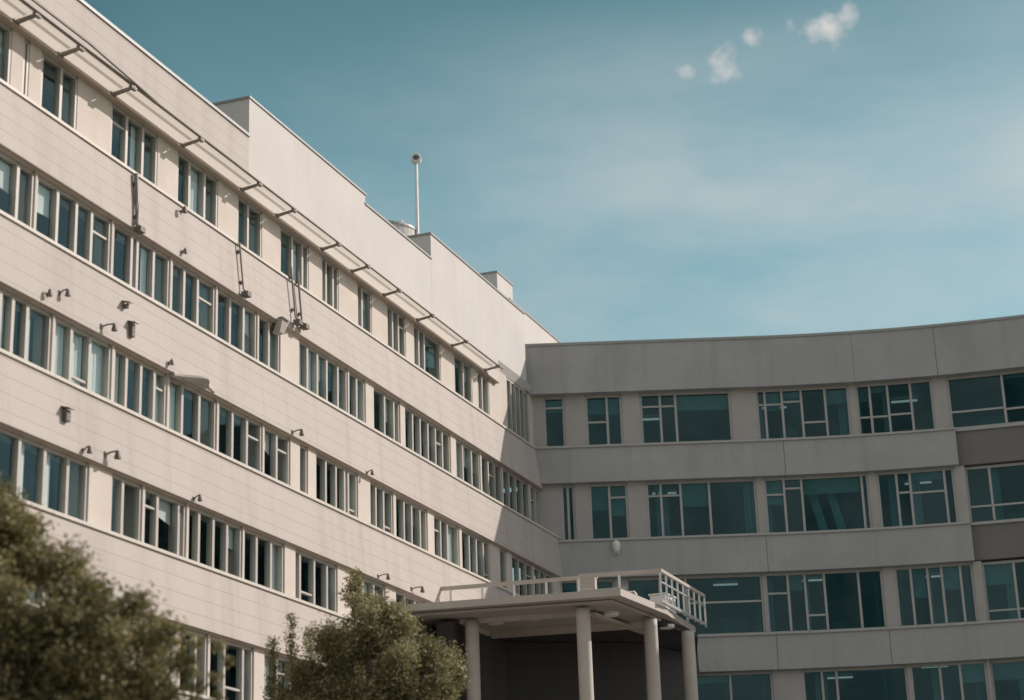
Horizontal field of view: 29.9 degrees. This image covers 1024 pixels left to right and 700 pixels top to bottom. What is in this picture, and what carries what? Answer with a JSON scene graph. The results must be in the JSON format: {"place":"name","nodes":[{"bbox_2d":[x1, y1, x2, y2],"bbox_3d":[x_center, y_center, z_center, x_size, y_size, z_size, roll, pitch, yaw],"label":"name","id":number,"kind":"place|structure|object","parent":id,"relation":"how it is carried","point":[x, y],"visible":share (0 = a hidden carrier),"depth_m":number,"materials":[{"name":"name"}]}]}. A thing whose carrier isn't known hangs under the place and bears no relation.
{"place":"outdoors","nodes":[
{"label":"outdoors","id":0,"kind":"place"},
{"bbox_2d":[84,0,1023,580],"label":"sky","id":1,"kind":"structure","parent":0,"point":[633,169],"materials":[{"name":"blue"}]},
{"label":"ground","id":2,"kind":"structure","parent":0,"visible":0},
{"bbox_2d":[0,469,235,699],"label":"tree","id":3,"kind":"object","parent":2,"relation":"on","point":[72,639],"visible":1,"depth_m":25.57,"materials":[{"name":"green plant"}]},
{"bbox_2d":[260,635,282,699],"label":"columnar shrub","id":4,"kind":"object","parent":2,"relation":"on","point":[275,665],"visible":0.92,"depth_m":38.39,"materials":[{"name":"green plant"}]},
{"bbox_2d":[0,0,562,699],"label":"office building","id":5,"kind":"structure","parent":2,"relation":"on","point":[398,366],"depth_m":47.64,"materials":[{"name":"beige tile"}]},
{"bbox_2d":[0,21,11,83],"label":"window","id":6,"kind":"structure","parent":5,"relation":"in","point":[5,45],"depth_m":41.16,"materials":[{"name":"paint"}]},
{"bbox_2d":[0,151,34,227],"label":"window","id":7,"kind":"structure","parent":5,"relation":"in","point":[16,167],"depth_m":40.57,"materials":[{"name":"paint"}]},
{"bbox_2d":[22,39,29,95],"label":"window","id":8,"kind":"structure","parent":5,"relation":"in","point":[26,44],"depth_m":41.69,"materials":[{"name":"paint"}]},
{"bbox_2d":[0,288,51,370],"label":"window","id":9,"kind":"structure","parent":5,"relation":"in","point":[25,307],"depth_m":38.96,"materials":[{"name":"paint"}]},
{"bbox_2d":[16,583,52,616],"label":"window","id":10,"kind":"structure","parent":5,"relation":"in","point":[32,594],"depth_m":37.00,"materials":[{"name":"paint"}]},
{"bbox_2d":[0,428,87,520],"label":"window","id":11,"kind":"structure","parent":5,"relation":"in","point":[43,452],"depth_m":38.32,"materials":[{"name":"paint"}]},
{"bbox_2d":[46,288,52,297],"bbox_3d":[-9.568,-1.180,39.567,0.217,0.176,0.122,-18,-24,40],"label":"wall lamp","id":12,"kind":"object","parent":5,"relation":"attached to","point":[49,294],"visible":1,"depth_m":39.51,"materials":[{"name":"metal"}]},
{"bbox_2d":[40,52,77,129],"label":"window","id":13,"kind":"structure","parent":5,"relation":"in","point":[60,71],"depth_m":43.01,"materials":[{"name":"paint"}]},
{"bbox_2d":[58,288,70,296],"bbox_3d":[-9.372,-1.215,40.127,0.265,0.176,0.119,6,-20,-24],"label":"wall lamp","id":14,"kind":"object","parent":5,"relation":"attached to","point":[67,293],"visible":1,"depth_m":40.10,"materials":[{"name":"metal"}]},
{"bbox_2d":[61,406,74,422],"bbox_3d":[-9.015,1.296,38.906,0.200,0.320,0.220,-8,-19,19],"label":"wall vent","id":15,"kind":"object","parent":5,"relation":"attached to","point":[66,415],"depth_m":38.86,"materials":[{"name":"metal"}]},
{"bbox_2d":[35,175,110,272],"bbox_3d":[-9.778,-2.531,42.364,0.197,1.785,2.993,-8,-19,19],"label":"window","id":16,"kind":"structure","parent":5,"relation":"in","point":[43,193],"depth_m":42.49,"materials":[{"name":"paint"}]},
{"bbox_2d":[53,317,110,399],"bbox_3d":[-9.245,0.325,40.833,0.198,1.535,2.230,-8,-19,19],"label":"window","id":17,"kind":"structure","parent":5,"relation":"in","point":[96,360],"depth_m":41.04,"materials":[{"name":"paint"}]},
{"bbox_2d":[82,445,92,453],"bbox_3d":[-8.717,2.038,39.331,0.224,0.176,0.119,-4,-18,5],"label":"wall lamp","id":18,"kind":"object","parent":5,"relation":"attached to","point":[89,450],"visible":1,"depth_m":39.30,"materials":[{"name":"metal"}]},
{"bbox_2d":[100,323,117,331],"bbox_3d":[-8.733,-0.512,41.508,0.381,0.185,0.132,6,-20,-24],"label":"wall lamp","id":19,"kind":"object","parent":5,"relation":"attached to","point":[114,327],"visible":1,"depth_m":41.50,"materials":[{"name":"metal"}]},
{"bbox_2d":[104,450,120,459],"bbox_3d":[-8.379,2.182,40.182,0.370,0.194,0.145,6,-20,-24],"label":"wall lamp","id":20,"kind":"object","parent":5,"relation":"attached to","point":[117,456],"visible":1,"depth_m":40.16,"materials":[{"name":"metal"}]},
{"bbox_2d":[110,474,141,540],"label":"window","id":21,"kind":"structure","parent":5,"relation":"in","point":[120,482],"depth_m":40.94,"materials":[{"name":"paint"}]},
{"bbox_2d":[122,300,132,308],"bbox_3d":[-8.532,-1.014,42.525,0.200,0.180,0.140,-8,-19,19],"label":"wall vent","id":22,"kind":"object","parent":5,"relation":"attached to","point":[126,306],"depth_m":42.50,"materials":[{"name":"metal"}]},
{"bbox_2d":[127,320,138,337],"bbox_3d":[-8.419,-0.471,42.590,0.200,0.380,0.190,-8,-19,19],"label":"wall vent","id":23,"kind":"object","parent":5,"relation":"attached to","point":[131,328],"depth_m":42.55,"materials":[{"name":"metal"}]},
{"bbox_2d":[110,103,157,185],"bbox_3d":[-9.095,-4.818,45.688,0.198,1.465,2.120,-8,-19,19],"label":"window","id":24,"kind":"structure","parent":5,"relation":"in","point":[125,118],"depth_m":45.94,"materials":[{"name":"paint"}]},
{"bbox_2d":[132,173,145,234],"bbox_3d":[-8.737,-3.446,44.786,0.355,1.556,0.263,-8,-19,19],"label":"downpipe","id":25,"kind":"object","parent":5,"relation":"attached to","point":[139,229],"visible":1,"depth_m":44.74,"materials":[{"name":"metal"}]},
{"bbox_2d":[113,348,166,425],"bbox_3d":[-8.421,0.981,42.936,0.198,1.535,2.271,-8,-19,19],"label":"window","id":26,"kind":"structure","parent":5,"relation":"in","point":[156,385],"depth_m":43.08,"materials":[{"name":"paint"}]},
{"bbox_2d":[112,223,169,307],"bbox_3d":[-8.780,-1.736,44.910,0.198,1.785,2.559,-8,-19,19],"label":"window","id":27,"kind":"structure","parent":5,"relation":"in","point":[132,243],"depth_m":45.31,"materials":[{"name":"paint"}]},
{"bbox_2d":[141,617,168,683],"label":"window","id":28,"kind":"structure","parent":5,"relation":"in","point":[143,617],"depth_m":41.00,"materials":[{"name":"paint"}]},
{"bbox_2d":[144,487,185,556],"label":"window","id":29,"kind":"structure","parent":5,"relation":"in","point":[158,508],"depth_m":42.78,"materials":[{"name":"paint"}]},
{"bbox_2d":[169,377,215,449],"bbox_3d":[-7.600,1.634,45.031,0.198,1.535,2.251,-8,-19,19],"label":"window","id":30,"kind":"structure","parent":5,"relation":"in","point":[175,407],"depth_m":45.18,"materials":[{"name":"paint"}]},
{"bbox_2d":[179,628,206,694],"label":"window","id":31,"kind":"structure","parent":5,"relation":"in","point":[203,650],"depth_m":42.52,"materials":[{"name":"paint"}]},
{"bbox_2d":[172,260,214,333],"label":"window","id":32,"kind":"structure","parent":5,"relation":"in","point":[182,271],"depth_m":47.33,"materials":[{"name":"paint"}]},
{"bbox_2d":[173,371,214,393],"bbox_3d":[-7.305,0.701,44.920,0.372,0.321,1.900,-8,-19,19],"label":"window hood","id":33,"kind":"object","parent":5,"relation":"attached to","point":[204,381],"depth_m":44.70,"materials":[{"name":"metal"}]},
{"bbox_2d":[177,152,217,226],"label":"window","id":34,"kind":"structure","parent":5,"relation":"in","point":[189,175],"depth_m":48.62,"materials":[{"name":"paint"}]},
{"bbox_2d":[188,505,241,577],"bbox_3d":[-6.967,4.537,44.383,0.197,1.415,2.568,-8,-19,19],"label":"window","id":35,"kind":"structure","parent":5,"relation":"in","point":[226,531],"depth_m":44.70,"materials":[{"name":"paint"}]},
{"bbox_2d":[209,636,252,699],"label":"window","id":36,"kind":"structure","parent":5,"relation":"in","point":[242,651],"depth_m":44.14,"materials":[{"name":"paint"}]},
{"bbox_2d":[217,289,256,358],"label":"window","id":37,"kind":"structure","parent":5,"relation":"in","point":[242,317],"depth_m":49.46,"materials":[{"name":"paint"}]},
{"bbox_2d":[218,402,261,470],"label":"window","id":38,"kind":"structure","parent":5,"relation":"in","point":[230,413],"depth_m":47.42,"materials":[{"name":"paint"}]},
{"bbox_2d":[237,242,251,298],"bbox_3d":[-6.915,-2.082,49.455,0.344,1.532,0.210,-8,-19,19],"label":"downpipe","id":39,"kind":"object","parent":5,"relation":"attached to","point":[245,294],"visible":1,"depth_m":49.30,"materials":[{"name":"metal"}]},
{"bbox_2d":[237,196,261,256],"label":"window","id":40,"kind":"structure","parent":5,"relation":"in","point":[246,206],"depth_m":50.95,"materials":[{"name":"paint"}]},
{"bbox_2d":[244,529,283,592],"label":"window","id":41,"kind":"structure","parent":5,"relation":"in","point":[274,550],"depth_m":46.92,"materials":[{"name":"paint"}]},
{"bbox_2d":[259,315,278,371],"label":"window","id":42,"kind":"structure","parent":5,"relation":"in","point":[267,324],"depth_m":50.84,"materials":[{"name":"paint"}]},
{"bbox_2d":[264,426,288,484],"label":"window","id":43,"kind":"structure","parent":5,"relation":"in","point":[274,436],"depth_m":49.00,"materials":[{"name":"paint"}]},
{"bbox_2d":[273,316,289,335],"bbox_3d":[-6.181,-0.627,51.188,0.374,0.390,0.436,-8,-19,19],"label":"wall bracket","id":44,"kind":"object","parent":5,"relation":"attached to","point":[281,324],"depth_m":51.08,"materials":[{"name":"metal"}]},
{"bbox_2d":[264,652,300,699],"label":"window","id":45,"kind":"structure","parent":5,"relation":"in","point":[266,668],"depth_m":45.75,"materials":[{"name":"paint"}]},
{"bbox_2d":[280,227,307,289],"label":"window","id":46,"kind":"structure","parent":5,"relation":"in","point":[302,250],"depth_m":53.61,"materials":[{"name":"paint"}]},
{"bbox_2d":[289,266,302,325],"bbox_3d":[-5.889,-1.483,52.166,0.344,1.702,0.210,-8,-19,19],"label":"downpipe","id":47,"kind":"object","parent":5,"relation":"attached to","point":[297,322],"visible":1,"depth_m":52.01,"materials":[{"name":"metal"}]},
{"bbox_2d":[291,429,303,435],"bbox_3d":[-5.548,2.119,49.604,0.361,0.185,0.132,6,-20,-24],"label":"wall lamp","id":48,"kind":"object","parent":5,"relation":"attached to","point":[301,433],"visible":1,"depth_m":49.60,"materials":[{"name":"metal"}]},
{"bbox_2d":[295,271,309,330],"bbox_3d":[-5.749,-1.371,52.523,0.344,1.702,0.210,-8,-19,19],"label":"downpipe","id":49,"kind":"object","parent":5,"relation":"attached to","point":[304,326],"visible":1,"depth_m":52.42,"materials":[{"name":"metal"}]},
{"bbox_2d":[300,445,306,492],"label":"window","id":50,"kind":"structure","parent":5,"relation":"in","point":[303,452],"depth_m":50.39,"materials":[{"name":"paint"}]},
{"bbox_2d":[295,549,336,611],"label":"window","id":51,"kind":"structure","parent":5,"relation":"in","point":[325,566],"depth_m":49.37,"materials":[{"name":"paint"}]},
{"bbox_2d":[299,340,346,411],"bbox_3d":[-5.372,0.977,53.607,0.198,1.785,3.127,-8,-19,19],"label":"window","id":52,"kind":"structure","parent":5,"relation":"in","point":[306,355],"depth_m":53.78,"materials":[{"name":"paint"}]},
{"bbox_2d":[322,258,337,309],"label":"window","id":53,"kind":"structure","parent":5,"relation":"in","point":[327,267],"depth_m":55.42,"materials":[{"name":"paint"}]},
{"bbox_2d":[316,453,356,516],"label":"window","id":54,"kind":"structure","parent":5,"relation":"in","point":[344,474],"depth_m":52.38,"materials":[{"name":"paint"}]},
{"bbox_2d":[349,371,364,421],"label":"window","id":55,"kind":"structure","parent":5,"relation":"in","point":[358,411],"depth_m":55.90,"materials":[{"name":"paint"}]},
{"bbox_2d":[357,283,371,333],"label":"window","id":56,"kind":"structure","parent":5,"relation":"in","point":[362,299],"depth_m":57.62,"materials":[{"name":"paint"}]},
{"bbox_2d":[351,575,384,618],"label":"window","id":57,"kind":"structure","parent":5,"relation":"in","point":[371,583],"depth_m":52.43,"materials":[{"name":"paint"}]},
{"bbox_2d":[370,481,392,533],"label":"window","id":58,"kind":"structure","parent":5,"relation":"in","point":[374,487],"depth_m":54.82,"materials":[{"name":"paint"}]},
{"bbox_2d":[374,387,399,442],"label":"window","id":59,"kind":"structure","parent":5,"relation":"in","point":[394,432],"depth_m":57.96,"materials":[{"name":"paint"}]},
{"bbox_2d":[387,305,405,356],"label":"window","id":60,"kind":"structure","parent":5,"relation":"in","point":[393,327],"depth_m":59.62,"materials":[{"name":"paint"}]},
{"bbox_2d":[388,220,415,235],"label":"roof drum","id":61,"kind":"object","parent":5,"relation":"on","point":[406,229],"visible":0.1,"depth_m":65.88,"materials":[{"name":"metal"}]},
{"bbox_2d":[396,591,424,642],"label":"window","id":62,"kind":"structure","parent":5,"relation":"in","point":[412,600],"depth_m":55.01,"materials":[{"name":"paint"}]},
{"bbox_2d":[400,153,421,233],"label":"roof mast","id":63,"kind":"object","parent":5,"relation":"on","point":[416,159],"visible":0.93,"depth_m":66.91,"materials":[{"name":"white metal"}]},
{"bbox_2d":[396,495,426,549],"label":"window","id":64,"kind":"structure","parent":5,"relation":"in","point":[420,514],"depth_m":56.81,"materials":[{"name":"paint"}]},
{"bbox_2d":[410,586,424,592],"bbox_3d":[-2.701,6.806,54.609,0.483,0.185,0.135,9,-21,-30],"label":"wall lamp","id":65,"kind":"object","parent":5,"relation":"attached to","point":[422,590],"visible":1,"depth_m":54.64,"materials":[{"name":"metal"}]},
{"bbox_2d":[413,324,440,380],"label":"window","id":66,"kind":"structure","parent":5,"relation":"in","point":[419,336],"depth_m":61.52,"materials":[{"name":"paint"}]},
{"bbox_2d":[405,407,449,471],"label":"window","id":67,"kind":"structure","parent":5,"relation":"in","point":[410,414],"depth_m":60.53,"materials":[{"name":"paint"}]},
{"bbox_2d":[434,515,458,565],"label":"window","id":68,"kind":"structure","parent":5,"relation":"in","point":[445,544],"depth_m":59.22,"materials":[{"name":"paint"}]},
{"bbox_2d":[454,354,471,402],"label":"window","id":69,"kind":"structure","parent":5,"relation":"in","point":[463,372],"depth_m":64.68,"materials":[{"name":"paint"}]},
{"bbox_2d":[456,439,479,489],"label":"window","id":70,"kind":"structure","parent":5,"relation":"in","point":[461,459],"depth_m":63.69,"materials":[{"name":"paint"}]},
{"bbox_2d":[462,529,489,579],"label":"window","id":71,"kind":"structure","parent":5,"relation":"in","point":[483,547],"depth_m":61.46,"materials":[{"name":"paint"}]},
{"bbox_2d":[477,371,488,413],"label":"window","id":72,"kind":"structure","parent":5,"relation":"in","point":[483,405],"depth_m":66.39,"materials":[{"name":"paint"}]},
{"bbox_2d":[481,455,501,502],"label":"window","id":73,"kind":"structure","parent":5,"relation":"in","point":[494,483],"depth_m":65.60,"materials":[{"name":"paint"}]},
{"bbox_2d":[500,549,506,587],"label":"window","id":74,"kind":"structure","parent":5,"relation":"in","point":[502,553],"depth_m":63.68,"materials":[{"name":"paint"}]},
{"bbox_2d":[503,469,529,518],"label":"window","id":75,"kind":"structure","parent":5,"relation":"in","point":[507,474],"depth_m":67.66,"materials":[{"name":"paint"}]},
{"bbox_2d":[506,377,529,442],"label":"window","id":76,"kind":"structure","parent":5,"relation":"in","point":[517,398],"depth_m":69.42,"materials":[{"name":"paint"}]},
{"bbox_2d":[512,556,532,595],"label":"window","id":77,"kind":"structure","parent":5,"relation":"in","point":[524,576],"depth_m":65.41,"materials":[{"name":"paint"}]},
{"bbox_2d":[530,486,537,522],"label":"window","id":78,"kind":"structure","parent":5,"relation":"in","point":[533,491],"depth_m":69.32,"materials":[{"name":"paint"}]},
{"bbox_2d":[534,567,552,594],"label":"window","id":79,"kind":"structure","parent":5,"relation":"in","point":[539,586],"depth_m":67.25,"materials":[{"name":"paint"}]},
{"bbox_2d":[281,612,303,699],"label":"columnar shrub","id":80,"kind":"object","parent":2,"relation":"on","point":[292,635],"visible":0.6,"depth_m":38.58,"materials":[{"name":"green plant"}]},
{"bbox_2d":[300,625,316,699],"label":"columnar shrub","id":81,"kind":"object","parent":2,"relation":"on","point":[307,646],"visible":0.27,"depth_m":38.56,"materials":[{"name":"green plant"}]},
{"bbox_2d":[335,566,379,689],"bbox_3d":[-3.277,9.597,40.516,1.203,10.262,1.044,-11,-20,27],"label":"tree","id":82,"kind":"object","parent":2,"relation":"on","point":[354,589],"visible":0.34,"depth_m":41.89,"materials":[{"name":"green plant"}]},
{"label":"forecourt paving","id":83,"kind":"structure","parent":0,"visible":0},
{"bbox_2d":[273,587,472,699],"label":"tree","id":84,"kind":"object","parent":83,"relation":"on","point":[394,666],"visible":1,"depth_m":37.35,"materials":[{"name":"green plant"}]},
{"bbox_2d":[402,568,706,699],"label":"entrance canopy","id":85,"kind":"object","parent":83,"relation":"on","point":[614,644],"visible":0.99,"depth_m":56.51,"materials":[{"name":"paint"}]},
{"bbox_2d":[576,577,597,591],"bbox_3d":[2.201,7.143,56.123,0.610,1.020,0.410,-6,-18,11],"label":"roof cabinet","id":86,"kind":"object","parent":85,"relation":"on","point":[588,584],"visible":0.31,"depth_m":56.04,"materials":[{"name":"paint"}]},
{"bbox_2d":[595,587,636,594],"bbox_3d":[2.845,6.942,54.393,1.360,0.288,0.560,-6,-18,11],"label":"roof cabinet","id":87,"kind":"object","parent":85,"relation":"on","point":[633,592],"visible":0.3,"depth_m":54.15,"materials":[{"name":"metal"}]},
{"bbox_2d":[648,592,676,613],"bbox_3d":[4.521,7.654,57.297,0.560,0.620,0.960,-10,-20,23],"label":"roof cabinet","id":88,"kind":"object","parent":85,"relation":"on","point":[655,598],"visible":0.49,"depth_m":57.00,"materials":[{"name":"white paint"}]},
{"bbox_2d":[525,314,1023,699],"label":"office building","id":89,"kind":"structure","parent":83,"relation":"on","point":[828,516],"depth_m":69.56,"materials":[{"name":"beige concrete"}]},
{"bbox_2d":[543,396,565,445],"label":"window","id":90,"kind":"structure","parent":89,"relation":"in","point":[553,407],"depth_m":70.83,"materials":[{"name":"teal glass"}]},
{"bbox_2d":[561,485,576,539],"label":"window","id":91,"kind":"structure","parent":89,"relation":"in","point":[567,491],"depth_m":69.73,"materials":[{"name":"grey paint"}]},
{"bbox_2d":[562,579,614,592],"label":"window","id":92,"kind":"structure","parent":89,"relation":"in","point":[567,586],"depth_m":68.91,"materials":[{"name":"teal glass"}]},
{"bbox_2d":[585,394,623,444],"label":"window","id":93,"kind":"structure","parent":89,"relation":"in","point":[604,420],"depth_m":70.83,"materials":[{"name":"teal glass"}]},
{"bbox_2d":[589,483,629,538],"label":"window","id":94,"kind":"structure","parent":89,"relation":"in","point":[609,512],"depth_m":69.76,"materials":[{"name":"teal glass"}]},
{"bbox_2d":[612,540,619,553],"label":"wall lamp","id":95,"kind":"object","parent":89,"relation":"attached to","point":[616,546],"visible":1,"depth_m":68.73,"materials":[{"name":"white paint"}]},
{"bbox_2d":[639,391,732,442],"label":"window","id":96,"kind":"structure","parent":89,"relation":"in","point":[706,415],"depth_m":70.84,"materials":[{"name":"teal glass"}]},
{"bbox_2d":[626,573,765,634],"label":"window","id":97,"kind":"structure","parent":89,"relation":"in","point":[735,602],"depth_m":68.73,"materials":[{"name":"teal glass"}]},
{"bbox_2d":[646,478,758,536],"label":"window","id":98,"kind":"structure","parent":89,"relation":"in","point":[727,506],"depth_m":69.76,"materials":[{"name":"teal glass"}]},
{"bbox_2d":[697,671,773,699],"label":"window","id":99,"kind":"structure","parent":89,"relation":"in","point":[757,685],"depth_m":67.76,"materials":[{"name":"teal glass"}]},
{"bbox_2d":[755,385,851,438],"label":"window","id":100,"kind":"structure","parent":89,"relation":"in","point":[809,411],"depth_m":70.77,"materials":[{"name":"teal glass"}]},
{"bbox_2d":[763,473,872,532],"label":"window","id":101,"kind":"structure","parent":89,"relation":"in","point":[827,502],"depth_m":69.69,"materials":[{"name":"teal glass"}]},
{"bbox_2d":[764,568,886,631],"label":"window","id":102,"kind":"structure","parent":89,"relation":"in","point":[837,599],"depth_m":68.58,"materials":[{"name":"teal glass"}]},
{"bbox_2d":[802,665,909,699],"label":"window","id":103,"kind":"structure","parent":89,"relation":"in","point":[878,682],"depth_m":67.60,"materials":[{"name":"teal glass"}]},
{"bbox_2d":[855,379,935,433],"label":"window","id":104,"kind":"structure","parent":89,"relation":"in","point":[902,405],"depth_m":70.46,"materials":[{"name":"teal glass"}]},
{"bbox_2d":[876,467,958,526],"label":"window","id":105,"kind":"structure","parent":89,"relation":"in","point":[922,496],"depth_m":69.34,"materials":[{"name":"teal glass"}]},
{"bbox_2d":[894,562,978,625],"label":"window","id":106,"kind":"structure","parent":89,"relation":"in","point":[940,593],"depth_m":68.18,"materials":[{"name":"teal glass"}]},
{"bbox_2d":[909,660,989,699],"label":"window","id":107,"kind":"structure","parent":89,"relation":"in","point":[967,680],"depth_m":67.20,"materials":[{"name":"teal glass"}]},
{"bbox_2d":[946,370,1023,428],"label":"window","id":108,"kind":"structure","parent":89,"relation":"in","point":[990,399],"depth_m":69.86,"materials":[{"name":"teal glass"}]},
{"bbox_2d":[964,462,1023,522],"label":"window","id":109,"kind":"structure","parent":89,"relation":"in","point":[994,492],"depth_m":69.00,"materials":[{"name":"teal glass"}]},
{"bbox_2d":[981,559,1023,620],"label":"window","id":110,"kind":"structure","parent":89,"relation":"in","point":[1003,581],"depth_m":67.95,"materials":[{"name":"teal glass"}]},
{"bbox_2d":[989,658,1023,699],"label":"window","id":111,"kind":"structure","parent":89,"relation":"in","point":[1007,676],"depth_m":67.01,"materials":[{"name":"teal glass"}]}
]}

